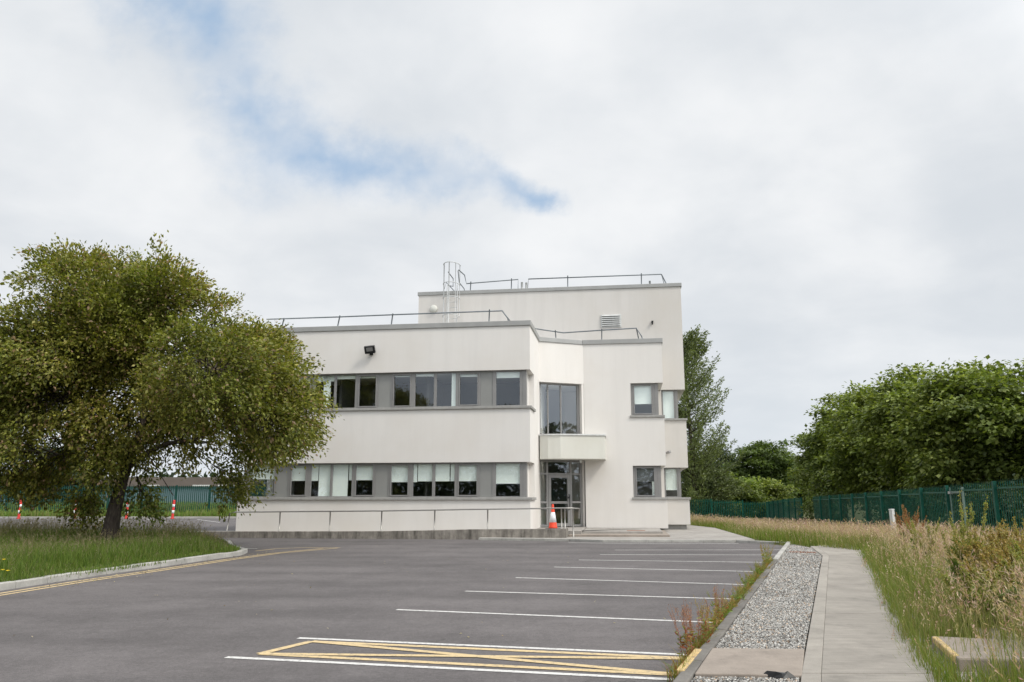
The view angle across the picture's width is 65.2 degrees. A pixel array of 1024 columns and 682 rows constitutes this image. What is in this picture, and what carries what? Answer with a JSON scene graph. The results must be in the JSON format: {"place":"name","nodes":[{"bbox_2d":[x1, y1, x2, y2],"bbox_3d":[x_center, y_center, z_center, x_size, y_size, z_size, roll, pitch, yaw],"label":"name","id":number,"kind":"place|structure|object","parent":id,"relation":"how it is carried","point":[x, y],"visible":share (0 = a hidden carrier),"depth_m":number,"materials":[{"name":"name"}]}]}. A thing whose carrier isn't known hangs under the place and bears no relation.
{"place":"outdoors","nodes":[
{"label":"outdoors","id":0,"kind":"place"},
{"bbox_2d":[0,499,236,516],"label":"verge grass","id":1,"kind":"structure","parent":0,"point":[168,512],"depth_m":60.48,"materials":[{"name":"green plant"}]},
{"bbox_2d":[0,516,242,581],"bbox_3d":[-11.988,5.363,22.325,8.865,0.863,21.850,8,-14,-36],"label":"island grass","id":2,"kind":"structure","parent":0,"point":[25,549],"depth_m":19.34,"materials":[{"name":"green plant"}]},
{"bbox_2d":[0,539,247,590],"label":"island kerb","id":3,"kind":"structure","parent":2,"relation":"on","point":[7,585],"depth_m":15.99,"materials":[{"name":"concrete"}]},
{"bbox_2d":[0,230,343,540],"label":"cherry tree","id":4,"kind":"object","parent":2,"relation":"on","point":[103,332],"visible":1,"depth_m":22.70,"materials":[{"name":"green plant"}]},
{"bbox_2d":[0,518,782,681],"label":"asphalt","id":5,"kind":"structure","parent":0,"point":[120,629],"depth_m":10.91,"materials":[{"name":"grey asphalt"}]},
{"bbox_2d":[17,500,21,518],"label":"bollard","id":6,"kind":"object","parent":5,"relation":"on","point":[18,517],"visible":0.57,"depth_m":57.24,"materials":[{"name":"red plastic"}]},
{"bbox_2d":[0,517,235,532],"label":"kerb","id":7,"kind":"structure","parent":5,"relation":"on","point":[128,517],"depth_m":58.22,"materials":[{"name":"concrete"}]},
{"bbox_2d":[171,500,174,518],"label":"bollard","id":8,"kind":"object","parent":5,"relation":"on","point":[173,510],"visible":0.86,"depth_m":57.27,"materials":[{"name":"red plastic"}]},
{"bbox_2d":[0,547,682,675],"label":"yellow lines","id":9,"kind":"object","parent":5,"relation":"on","point":[614,670],"visible":0.83,"depth_m":7.70,"materials":[{"name":"paint"}]},
{"bbox_2d":[206,527,586,539],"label":"access ramp","id":10,"kind":"structure","parent":5,"relation":"on","point":[477,534],"depth_m":29.44,"materials":[{"name":"concrete"}]},
{"bbox_2d":[226,507,579,536],"bbox_3d":[-4.186,6.816,29.973,13.450,1.166,0.746,-2,-11,8],"label":"handrail","id":11,"kind":"object","parent":10,"relation":"on","point":[487,509],"visible":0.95,"depth_m":29.55,"materials":[{"name":"silver metal"}]},
{"bbox_2d":[545,504,560,528],"bbox_3d":[1.615,6.937,31.592,0.480,0.970,0.480,4,-12,-20],"label":"traffic cone","id":12,"kind":"object","parent":10,"relation":"on","point":[552,523],"visible":0.91,"depth_m":31.46,"materials":[{"name":"orange plastic"}]},
{"bbox_2d":[148,519,752,679],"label":"white lines","id":13,"kind":"object","parent":5,"relation":"on","point":[555,673],"visible":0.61,"depth_m":8.07,"materials":[{"name":"paint"}]},
{"bbox_2d":[568,528,669,536],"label":"entrance steps","id":14,"kind":"structure","parent":5,"relation":"on","point":[622,532],"depth_m":30.47,"materials":[{"name":"concrete"}]},
{"bbox_2d":[479,538,785,543],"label":"kerb","id":15,"kind":"structure","parent":5,"relation":"on","point":[601,540],"depth_m":27.22,"materials":[{"name":"concrete"}]},
{"bbox_2d":[668,600,695,659],"bbox_3d":[1.589,2.702,7.403,0.255,0.642,0.212,0,-11,0],"label":"weed","id":16,"kind":"object","parent":5,"relation":"on","point":[686,636],"visible":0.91,"depth_m":7.41,"materials":[{"name":"brown plant"}]},
{"bbox_2d":[672,603,719,650],"bbox_3d":[1.840,2.864,7.935,0.256,0.531,0.461,7,-13,-30],"label":"weed","id":17,"kind":"object","parent":5,"relation":"on","point":[693,634],"visible":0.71,"depth_m":7.90,"materials":[{"name":"green plant"}]},
{"bbox_2d":[694,598,728,630],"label":"weed","id":18,"kind":"object","parent":5,"relation":"on","point":[713,620],"visible":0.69,"depth_m":8.68,"materials":[{"name":"green plant"}]},
{"bbox_2d":[705,585,730,627],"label":"weed","id":19,"kind":"object","parent":5,"relation":"on","point":[715,600],"visible":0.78,"depth_m":9.31,"materials":[{"name":"green plant"}]},
{"bbox_2d":[661,557,777,681],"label":"kerb grass","id":20,"kind":"structure","parent":5,"relation":"on","point":[675,667],"depth_m":8.04,"materials":[{"name":"green plant"}]},
{"bbox_2d":[706,589,734,616],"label":"weed","id":21,"kind":"object","parent":5,"relation":"on","point":[725,613],"visible":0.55,"depth_m":9.74,"materials":[{"name":"green plant"}]},
{"bbox_2d":[673,560,777,681],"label":"kerb","id":22,"kind":"structure","parent":5,"relation":"on","point":[688,673],"depth_m":8.44,"materials":[{"name":"grey concrete"}]},
{"bbox_2d":[676,648,701,674],"bbox_3d":[1.570,2.855,7.056,0.070,0.104,1.020,-4,-12,21],"label":"yellow kerb paint","id":23,"kind":"object","parent":22,"relation":"on","point":[693,653],"visible":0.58,"depth_m":6.98,"materials":[{"name":"yellow paint"}]},
{"bbox_2d":[719,596,742,607],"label":"weed","id":24,"kind":"object","parent":5,"relation":"on","point":[731,599],"visible":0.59,"depth_m":10.49,"materials":[{"name":"green plant"}]},
{"bbox_2d":[724,586,749,602],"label":"weed","id":25,"kind":"object","parent":5,"relation":"on","point":[738,594],"visible":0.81,"depth_m":11.33,"materials":[{"name":"green plant"}]},
{"bbox_2d":[733,581,752,592],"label":"weed","id":26,"kind":"object","parent":5,"relation":"on","point":[743,587],"visible":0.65,"depth_m":12.25,"materials":[{"name":"green plant"}]},
{"bbox_2d":[739,569,755,585],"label":"weed","id":27,"kind":"object","parent":5,"relation":"on","point":[748,579],"visible":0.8,"depth_m":13.29,"materials":[{"name":"green plant"}]},
{"bbox_2d":[746,560,765,575],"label":"weed","id":28,"kind":"object","parent":5,"relation":"on","point":[757,568],"visible":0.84,"depth_m":15.19,"materials":[{"name":"green plant"}]},
{"bbox_2d":[759,543,774,564],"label":"weed","id":29,"kind":"object","parent":5,"relation":"on","point":[764,561],"visible":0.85,"depth_m":17.23,"materials":[{"name":"green plant"}]},
{"bbox_2d":[763,544,771,561],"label":"weed","id":30,"kind":"object","parent":5,"relation":"on","point":[764,549],"visible":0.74,"depth_m":17.84,"materials":[{"name":"green plant"}]},
{"bbox_2d":[773,541,790,559],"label":"pale kerb","id":31,"kind":"structure","parent":5,"relation":"on","point":[779,554],"depth_m":20.89,"materials":[{"name":"concrete"}]},
{"bbox_2d":[11,500,1007,681],"bbox_3d":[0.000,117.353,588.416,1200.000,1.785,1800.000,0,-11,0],"label":"ground","id":32,"kind":"structure","parent":0,"point":[704,526],"depth_m":60.45,"materials":[{"name":"green plant"}]},
{"bbox_2d":[0,437,104,503],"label":"broadleaf tree","id":33,"kind":"object","parent":32,"relation":"on","point":[39,460],"visible":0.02,"depth_m":83.25,"materials":[{"name":"green plant"}]},
{"bbox_2d":[36,465,107,505],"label":"bush","id":34,"kind":"object","parent":32,"relation":"on","point":[70,482],"visible":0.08,"depth_m":77.14,"materials":[{"name":"green plant"}]},
{"bbox_2d":[0,477,263,503],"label":"building","id":35,"kind":"structure","parent":32,"relation":"on","point":[193,481],"depth_m":110.31,"materials":[{"name":"white plastic"}]},
{"bbox_2d":[0,485,266,512],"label":"palisade fence","id":36,"kind":"object","parent":32,"relation":"on","point":[175,497],"visible":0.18,"depth_m":63.95,"materials":[{"name":"green metal"}]},
{"bbox_2d":[235,261,690,530],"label":"office building","id":37,"kind":"structure","parent":32,"relation":"on","point":[527,397],"depth_m":33.45,"materials":[{"name":"paint"}]},
{"bbox_2d":[251,479,266,495],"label":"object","id":38,"kind":"object","parent":37,"relation":"in","point":[265,481],"visible":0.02,"depth_m":89.46,"materials":[{"name":"clear glass"}]},
{"bbox_2d":[247,464,276,496],"bbox_3d":[-10.089,5.625,32.228,1.260,1.350,0.118,-2,-11,8],"label":"window","id":39,"kind":"structure","parent":37,"relation":"in","point":[268,475],"depth_m":32.28,"materials":[{"name":"white glass"}]},
{"bbox_2d":[287,463,375,496],"bbox_3d":[-7.168,5.544,31.815,3.620,1.350,0.136,-2,-11,8],"label":"window","id":40,"kind":"structure","parent":37,"relation":"in","point":[333,477],"depth_m":31.85,"materials":[{"name":"grey glass"}]},
{"bbox_2d":[295,373,378,408],"bbox_3d":[-7.168,2.062,32.496,3.620,1.435,0.136,-2,-11,8],"label":"window","id":41,"kind":"structure","parent":37,"relation":"in","point":[330,377],"depth_m":32.48,"materials":[{"name":"grey metal"}]},
{"bbox_2d":[388,462,479,496],"bbox_3d":[-3.048,5.433,31.247,3.660,1.350,0.136,-2,-11,8],"label":"window","id":42,"kind":"structure","parent":37,"relation":"in","point":[460,471],"depth_m":31.29,"materials":[{"name":"grey glass"}]},
{"bbox_2d":[390,371,480,407],"bbox_3d":[-3.048,1.951,31.928,3.660,1.435,0.136,-2,-11,8],"label":"window","id":43,"kind":"structure","parent":37,"relation":"in","point":[455,401],"depth_m":31.91,"materials":[{"name":"grey glass"}]},
{"bbox_2d":[492,462,522,496],"bbox_3d":[-0.169,5.357,30.858,1.190,1.350,0.118,-2,-11,8],"label":"window","id":44,"kind":"structure","parent":37,"relation":"in","point":[502,472],"depth_m":30.92,"materials":[{"name":"white glass"}]},
{"bbox_2d":[492,370,522,405],"bbox_3d":[-0.169,1.875,31.539,1.190,1.435,0.118,-2,-11,8],"label":"window","id":45,"kind":"structure","parent":37,"relation":"in","point":[503,373],"depth_m":31.58,"materials":[{"name":"grey glass"}]},
{"bbox_2d":[548,475,569,525],"bbox_3d":[2.039,6.815,34.170,1.010,2.160,0.172,4,-12,-21],"label":"door","id":46,"kind":"structure","parent":37,"relation":"in","point":[550,502],"depth_m":34.22,"materials":[{"name":"grey metal"}]},
{"bbox_2d":[540,382,579,433],"bbox_3d":[2.067,3.005,35.010,1.950,2.300,0.081,4,-12,-21],"label":"window","id":47,"kind":"structure","parent":37,"relation":"in","point":[577,386],"depth_m":35.10,"materials":[{"name":"grey metal"}]},
{"bbox_2d":[631,383,654,414],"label":"window","id":48,"kind":"structure","parent":37,"relation":"in","point":[641,393],"depth_m":35.13,"materials":[{"name":"white glass"}]},
{"bbox_2d":[633,466,657,496],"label":"window","id":49,"kind":"structure","parent":37,"relation":"in","point":[640,473],"depth_m":34.44,"materials":[{"name":"grey glass"}]},
{"bbox_2d":[661,390,675,418],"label":"window","id":50,"kind":"structure","parent":37,"relation":"in","point":[667,396],"depth_m":37.39,"materials":[{"name":"white glass"}]},
{"bbox_2d":[664,468,678,496],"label":"window","id":51,"kind":"structure","parent":37,"relation":"in","point":[670,474],"depth_m":36.71,"materials":[{"name":"white glass"}]},
{"bbox_2d":[140,457,794,482],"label":"woodland","id":52,"kind":"object","parent":32,"relation":"on","point":[166,474],"visible":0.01,"depth_m":189.98,"materials":[{"name":"green plant"}]},
{"bbox_2d":[681,458,726,513],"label":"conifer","id":53,"kind":"object","parent":32,"relation":"on","point":[711,468],"visible":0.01,"depth_m":109.78,"materials":[{"name":"green plant"}]},
{"bbox_2d":[678,324,752,517],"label":"feathery tree","id":54,"kind":"object","parent":32,"relation":"on","point":[710,453],"visible":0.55,"depth_m":76.69,"materials":[{"name":"green plant"}]},
{"bbox_2d":[681,461,750,517],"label":"bush","id":55,"kind":"object","parent":32,"relation":"on","point":[717,481],"visible":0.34,"depth_m":76.30,"materials":[{"name":"green plant"}]},
{"bbox_2d":[716,446,741,472],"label":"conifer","id":56,"kind":"object","parent":32,"relation":"on","point":[730,454],"visible":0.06,"depth_m":116.03,"materials":[{"name":"green plant"}]},
{"bbox_2d":[690,498,774,518],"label":"palisade fence","id":57,"kind":"object","parent":32,"relation":"on","point":[726,502],"visible":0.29,"depth_m":73.51,"materials":[{"name":"green metal"}]},
{"bbox_2d":[706,471,769,518],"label":"bush","id":58,"kind":"object","parent":32,"relation":"on","point":[756,495],"visible":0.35,"depth_m":77.78,"materials":[{"name":"green plant"}]},
{"bbox_2d":[720,438,810,509],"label":"broadleaf tree","id":59,"kind":"object","parent":32,"relation":"on","point":[761,459],"visible":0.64,"depth_m":94.20,"materials":[{"name":"green plant"}]},
{"bbox_2d":[751,476,800,518],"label":"bush","id":60,"kind":"object","parent":32,"relation":"on","point":[773,491],"visible":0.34,"depth_m":82.23,"materials":[{"name":"green plant"}]},
{"bbox_2d":[766,497,802,520],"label":"palisade fence","id":61,"kind":"object","parent":32,"relation":"on","point":[790,502],"visible":0.72,"depth_m":62.13,"materials":[{"name":"green metal"}]},
{"bbox_2d":[782,448,812,515],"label":"broadleaf tree","id":62,"kind":"object","parent":32,"relation":"on","point":[801,485],"visible":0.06,"depth_m":96.70,"materials":[{"name":"green plant"}]},
{"bbox_2d":[801,546,828,681],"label":"path edge","id":63,"kind":"object","parent":32,"relation":"on","point":[812,668],"visible":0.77,"depth_m":8.44,"materials":[{"name":"grey concrete"}]},
{"bbox_2d":[787,484,850,523],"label":"shrub","id":64,"kind":"object","parent":32,"relation":"on","point":[811,507],"visible":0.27,"depth_m":53.44,"materials":[{"name":"green plant"}]},
{"bbox_2d":[790,392,874,516],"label":"broadleaf tree","id":65,"kind":"object","parent":32,"relation":"on","point":[809,438],"visible":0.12,"depth_m":64.66,"materials":[{"name":"green plant"}]},
{"bbox_2d":[781,427,885,518],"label":"broadleaf tree","id":66,"kind":"object","parent":32,"relation":"on","point":[802,480],"visible":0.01,"depth_m":74.80,"materials":[{"name":"green plant"}]},
{"bbox_2d":[690,513,1023,681],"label":"meadow grass","id":67,"kind":"structure","parent":32,"relation":"on","point":[922,594],"depth_m":10.04,"materials":[{"name":"green plant"}]},
{"bbox_2d":[812,380,907,511],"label":"broadleaf tree","id":68,"kind":"object","parent":32,"relation":"on","point":[841,470],"visible":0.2,"depth_m":54.24,"materials":[{"name":"green plant"}]},
{"bbox_2d":[812,484,952,532],"bbox_3d":[16.759,8.405,38.462,0.146,2.608,24.902,-2,-11,10],"label":"palisade fence","id":69,"kind":"object","parent":32,"relation":"on","point":[882,506],"visible":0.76,"depth_m":34.61,"materials":[{"name":"green metal"}]},
{"bbox_2d":[948,484,966,526],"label":"fence gate","id":70,"kind":"structure","parent":69,"relation":"attached to","point":[950,492],"depth_m":26.04,"materials":[{"name":"metal"}]},
{"bbox_2d":[850,483,931,526],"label":"bush","id":71,"kind":"object","parent":32,"relation":"on","point":[893,505],"visible":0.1,"depth_m":45.92,"materials":[{"name":"green plant"}]},
{"bbox_2d":[888,509,895,529],"bbox_3d":[12.084,6.124,25.287,0.136,1.594,0.136,3,-11,-25],"label":"marker post","id":72,"kind":"object","parent":32,"relation":"on","point":[891,513],"visible":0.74,"depth_m":25.35,"materials":[{"name":"white plastic"}]},
{"bbox_2d":[836,360,981,509],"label":"broadleaf tree","id":73,"kind":"object","parent":32,"relation":"on","point":[876,438],"visible":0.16,"depth_m":46.30,"materials":[{"name":"green plant"}]},
{"bbox_2d":[893,504,926,544],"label":"dock plant","id":74,"kind":"object","parent":32,"relation":"on","point":[907,519],"visible":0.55,"depth_m":18.58,"materials":[{"name":"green plant"}]},
{"bbox_2d":[906,517,939,561],"bbox_3d":[8.014,4.007,15.500,0.618,1.181,0.581,-5,-12,25],"label":"dock plant","id":75,"kind":"object","parent":32,"relation":"on","point":[916,535],"visible":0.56,"depth_m":15.47,"materials":[{"name":"green plant"}]},
{"bbox_2d":[880,354,1023,515],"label":"broadleaf tree","id":76,"kind":"object","parent":32,"relation":"on","point":[968,410],"visible":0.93,"depth_m":36.88,"materials":[{"name":"green plant"}]},
{"bbox_2d":[907,480,1007,529],"bbox_3d":[20.425,7.857,36.294,5.163,3.100,5.637,0,-11,0],"label":"bush","id":77,"kind":"object","parent":32,"relation":"on","point":[942,505],"visible":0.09,"depth_m":36.08,"materials":[{"name":"green plant"}]},
{"bbox_2d":[937,490,987,587],"bbox_3d":[5.763,2.755,10.131,0.572,1.707,0.625,0,-11,0],"label":"dock plant","id":78,"kind":"object","parent":32,"relation":"on","point":[963,530],"visible":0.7,"depth_m":10.17,"materials":[{"name":"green plant"}]},
{"bbox_2d":[935,560,1015,634],"bbox_3d":[4.933,2.791,8.528,0.722,0.898,0.780,8,-14,-36],"label":"dock plant","id":79,"kind":"object","parent":32,"relation":"on","point":[945,577],"visible":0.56,"depth_m":8.46,"materials":[{"name":"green plant"}]},
{"bbox_2d":[956,526,994,564],"bbox_3d":[6.939,3.389,11.980,0.590,1.221,0.726,-4,-12,19],"label":"dock plant","id":80,"kind":"object","parent":32,"relation":"on","point":[975,530],"visible":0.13,"depth_m":11.98,"materials":[{"name":"green plant"}]},
{"bbox_2d":[929,473,1023,532],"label":"bush","id":81,"kind":"object","parent":32,"relation":"on","point":[968,484],"visible":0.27,"depth_m":29.63,"materials":[{"name":"green plant"}]},
{"bbox_2d":[931,636,1023,679],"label":"concrete block","id":82,"kind":"structure","parent":32,"relation":"on","point":[965,655],"depth_m":6.87,"materials":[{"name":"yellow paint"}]},
{"bbox_2d":[947,522,1023,580],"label":"dock plant","id":83,"kind":"object","parent":32,"relation":"on","point":[970,547],"visible":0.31,"depth_m":9.79,"materials":[{"name":"green plant"}]},
{"bbox_2d":[961,478,1023,533],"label":"palisade fence","id":84,"kind":"object","parent":32,"relation":"on","point":[994,487],"visible":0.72,"depth_m":22.80,"materials":[{"name":"green metal"}]},
{"bbox_2d":[964,538,1020,624],"bbox_3d":[5.366,2.784,8.812,0.656,1.184,0.649,-3,-11,13],"label":"dock plant","id":85,"kind":"object","parent":32,"relation":"on","point":[990,556],"visible":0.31,"depth_m":8.83,"materials":[{"name":"green plant"}]},
{"bbox_2d":[971,625,1022,639],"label":"concrete block","id":86,"kind":"structure","parent":32,"relation":"on","point":[991,630],"depth_m":7.97,"materials":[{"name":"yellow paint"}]},
{"bbox_2d":[986,546,1023,624],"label":"dock plant","id":87,"kind":"object","parent":32,"relation":"on","point":[1016,556],"visible":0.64,"depth_m":8.38,"materials":[{"name":"green plant"}]},
{"bbox_2d":[989,516,1023,578],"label":"dock plant","id":88,"kind":"object","parent":32,"relation":"on","point":[1003,540],"visible":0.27,"depth_m":9.64,"materials":[{"name":"green plant"}]},
{"bbox_2d":[1000,501,1023,526],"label":"bush","id":89,"kind":"object","parent":32,"relation":"on","point":[1016,511],"visible":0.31,"depth_m":24.63,"materials":[{"name":"green plant"}]},
{"bbox_2d":[1007,537,1023,569],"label":"dock plant","id":90,"kind":"object","parent":32,"relation":"on","point":[1016,546],"visible":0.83,"depth_m":9.00,"materials":[{"name":"green plant"}]},
{"bbox_2d":[0,0,1023,490],"label":"sky","id":91,"kind":"structure","parent":0,"point":[832,190],"materials":[{"name":"white"}]},
{"bbox_2d":[480,525,754,540],"bbox_3d":[4.190,8.615,36.057,10.980,0.230,17.920,0,-11,0],"label":"apron","id":92,"kind":"object","parent":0,"point":[691,532],"visible":0.34,"depth_m":29.64,"materials":[{"name":"concrete"}]},
{"bbox_2d":[691,543,821,681],"bbox_3d":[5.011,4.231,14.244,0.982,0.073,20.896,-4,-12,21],"label":"gravel","id":93,"kind":"structure","parent":0,"point":[776,612],"depth_m":10.04,"materials":[{"name":"grey gravel"}]},
{"bbox_2d":[695,648,804,681],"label":"slab","id":94,"kind":"structure","parent":93,"relation":"on","point":[741,662],"depth_m":6.89,"materials":[{"name":"concrete"}]},
{"bbox_2d":[764,671,796,677],"bbox_3d":[2.145,2.677,6.442,0.275,0.048,0.116,-2,-11,12],"label":"rubber scrap","id":95,"kind":"object","parent":93,"relation":"on","point":[775,674],"visible":1,"depth_m":6.41,"materials":[{"name":"black rubber"}]},
{"bbox_2d":[816,545,980,681],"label":"path","id":96,"kind":"structure","parent":0,"point":[859,645],"depth_m":8.33,"materials":[{"name":"concrete"}]}
]}

